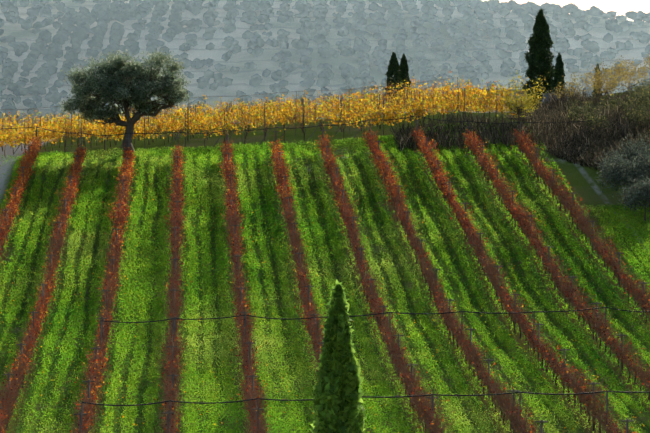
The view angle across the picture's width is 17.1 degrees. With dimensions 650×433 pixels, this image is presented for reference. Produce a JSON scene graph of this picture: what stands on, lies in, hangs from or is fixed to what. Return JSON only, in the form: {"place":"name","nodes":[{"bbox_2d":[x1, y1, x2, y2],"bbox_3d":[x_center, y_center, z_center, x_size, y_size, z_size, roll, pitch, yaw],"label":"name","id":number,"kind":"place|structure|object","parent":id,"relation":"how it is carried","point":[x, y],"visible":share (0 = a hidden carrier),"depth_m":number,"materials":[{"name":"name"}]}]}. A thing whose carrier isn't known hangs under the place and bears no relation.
{"place":"outdoors","nodes":[
{"label":"outdoors","id":0,"kind":"place"},
{"bbox_2d":[0,0,649,432],"bbox_3d":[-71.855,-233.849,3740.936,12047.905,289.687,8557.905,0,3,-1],"label":"ground","id":1,"kind":"structure","parent":0,"point":[578,180],"depth_m":104.49,"materials":[{"name":"green plant"}]},
{"bbox_2d":[57,48,194,154],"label":"olive tree","id":2,"kind":"object","parent":1,"relation":"on","point":[139,94],"depth_m":126.15,"materials":[{"name":"green plant"}]},
{"bbox_2d":[0,77,502,154],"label":"yellow block frame","id":3,"kind":"object","parent":1,"relation":"on","point":[302,101],"visible":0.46,"depth_m":133.31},
{"bbox_2d":[0,71,523,155],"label":"yellow vine","id":4,"kind":"object","parent":1,"relation":"on","point":[13,136],"depth_m":134.76,"materials":[{"name":"yellow plant"}]},
{"bbox_2d":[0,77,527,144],"bbox_3d":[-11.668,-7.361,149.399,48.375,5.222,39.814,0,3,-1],"label":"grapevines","id":5,"kind":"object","parent":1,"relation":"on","point":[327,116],"visible":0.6,"depth_m":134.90,"materials":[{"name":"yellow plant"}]},
{"bbox_2d":[36,116,607,432],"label":"vineyard posts","id":6,"kind":"object","parent":1,"relation":"on","point":[317,330],"visible":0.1,"depth_m":83.27,"materials":[{"name":"brown wood"}]},
{"bbox_2d":[4,116,649,405],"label":"trellis wires","id":7,"kind":"object","parent":6,"relation":"attached to","point":[355,315],"visible":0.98,"depth_m":83.25,"materials":[{"name":"black metal"}]},
{"bbox_2d":[1,157,643,432],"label":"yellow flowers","id":8,"kind":"object","parent":1,"relation":"on","point":[294,332],"visible":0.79,"depth_m":87.77,"materials":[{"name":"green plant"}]},
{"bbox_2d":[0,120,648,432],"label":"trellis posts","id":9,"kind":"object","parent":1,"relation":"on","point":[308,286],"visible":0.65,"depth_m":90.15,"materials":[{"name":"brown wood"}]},
{"bbox_2d":[3,134,638,432],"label":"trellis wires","id":10,"kind":"object","parent":9,"relation":"attached to","point":[372,293],"visible":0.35,"depth_m":88.61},
{"bbox_2d":[0,122,649,432],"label":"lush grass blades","id":11,"kind":"object","parent":1,"relation":"on","point":[205,234],"visible":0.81,"depth_m":97.01,"materials":[{"name":"green plant"}]},
{"bbox_2d":[0,125,649,432],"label":"grapevine rows","id":12,"kind":"object","parent":1,"relation":"on","point":[504,401],"visible":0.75,"depth_m":90.70,"materials":[{"name":"red plant"}]},
{"bbox_2d":[0,128,649,432],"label":"short grass blades","id":13,"kind":"object","parent":1,"relation":"on","point":[317,195],"visible":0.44,"depth_m":100.20,"materials":[{"name":"green plant"}]},
{"bbox_2d":[0,0,649,133],"bbox_3d":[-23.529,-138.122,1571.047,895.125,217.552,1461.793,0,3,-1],"label":"olive groves","id":14,"kind":"object","parent":1,"relation":"on","point":[393,11],"depth_m":1134.08,"materials":[{"name":"grey plant"}]},
{"bbox_2d":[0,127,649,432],"bbox_3d":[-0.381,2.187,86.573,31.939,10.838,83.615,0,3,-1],"label":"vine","id":15,"kind":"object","parent":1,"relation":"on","point":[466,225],"depth_m":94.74,"materials":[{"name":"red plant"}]},
{"bbox_2d":[309,279,366,432],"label":"cypress","id":16,"kind":"object","parent":1,"relation":"on","point":[342,409],"depth_m":9.74,"materials":[{"name":"green plant"}]},
{"bbox_2d":[385,52,401,112],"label":"cypress tree","id":17,"kind":"object","parent":1,"relation":"on","point":[393,60],"depth_m":198.18,"materials":[{"name":"green plant"}]},
{"bbox_2d":[399,53,410,107],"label":"cypress tree","id":18,"kind":"object","parent":1,"relation":"on","point":[404,66],"depth_m":201.19,"materials":[{"name":"green plant"}]},
{"bbox_2d":[466,92,528,112],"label":"farm building","id":19,"kind":"structure","parent":1,"relation":"on","point":[505,106],"depth_m":236.33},
{"bbox_2d":[476,94,556,111],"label":"shed","id":20,"kind":"structure","parent":1,"relation":"on","point":[546,96],"depth_m":156.31,"materials":[{"name":"paint"}]},
{"bbox_2d":[389,86,649,185],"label":"dry brush","id":21,"kind":"object","parent":1,"relation":"on","point":[586,140],"visible":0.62,"depth_m":126.75,"materials":[{"name":"plant"}]},
{"bbox_2d":[566,79,649,142],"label":"bushes","id":22,"kind":"object","parent":21,"relation":"on","point":[644,94],"visible":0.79,"depth_m":126.03,"materials":[{"name":"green plant"}]},
{"bbox_2d":[495,72,550,117],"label":"yellow shrubs","id":23,"kind":"object","parent":1,"relation":"on","point":[526,107],"visible":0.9,"depth_m":129.70,"materials":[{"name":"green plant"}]},
{"bbox_2d":[522,9,554,108],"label":"cypress tree","id":24,"kind":"object","parent":1,"relation":"on","point":[539,39],"depth_m":232.96,"materials":[{"name":"green plant"}]},
{"bbox_2d":[550,52,566,97],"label":"cypress tree","id":25,"kind":"object","parent":1,"relation":"on","point":[558,73],"visible":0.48,"depth_m":230.51,"materials":[{"name":"green plant"}]},
{"bbox_2d":[501,62,649,220],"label":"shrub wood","id":26,"kind":"object","parent":1,"relation":"on","point":[520,112],"visible":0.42,"depth_m":140.80,"materials":[{"name":"brown plant"}]},
{"bbox_2d":[579,54,649,95],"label":"hedge leaves","id":27,"kind":"object","parent":26,"relation":"attached to","point":[619,74],"visible":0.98,"depth_m":142.20,"materials":[{"name":"plant"}]},
{"bbox_2d":[592,134,649,213],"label":"olive shrubs","id":28,"kind":"object","parent":26,"relation":"on","point":[620,166],"visible":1,"depth_m":110.44,"materials":[{"name":"grey plant"}]},
{"bbox_2d":[592,63,601,95],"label":"cypress tree","id":29,"kind":"object","parent":1,"relation":"on","point":[594,89],"visible":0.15,"depth_m":238.78,"materials":[{"name":"green plant"}]},
{"bbox_2d":[549,57,649,98],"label":"bank shrub leaves","id":30,"kind":"object","parent":1,"relation":"on","point":[573,88],"visible":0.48,"depth_m":148.56,"materials":[{"name":"grey plant"}]},
{"bbox_2d":[0,0,649,126],"label":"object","id":31,"kind":"structure","parent":0,"point":[621,7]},
{"bbox_2d":[463,89,555,93],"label":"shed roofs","id":32,"kind":"structure","parent":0,"point":[510,91],"depth_m":235.95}
]}

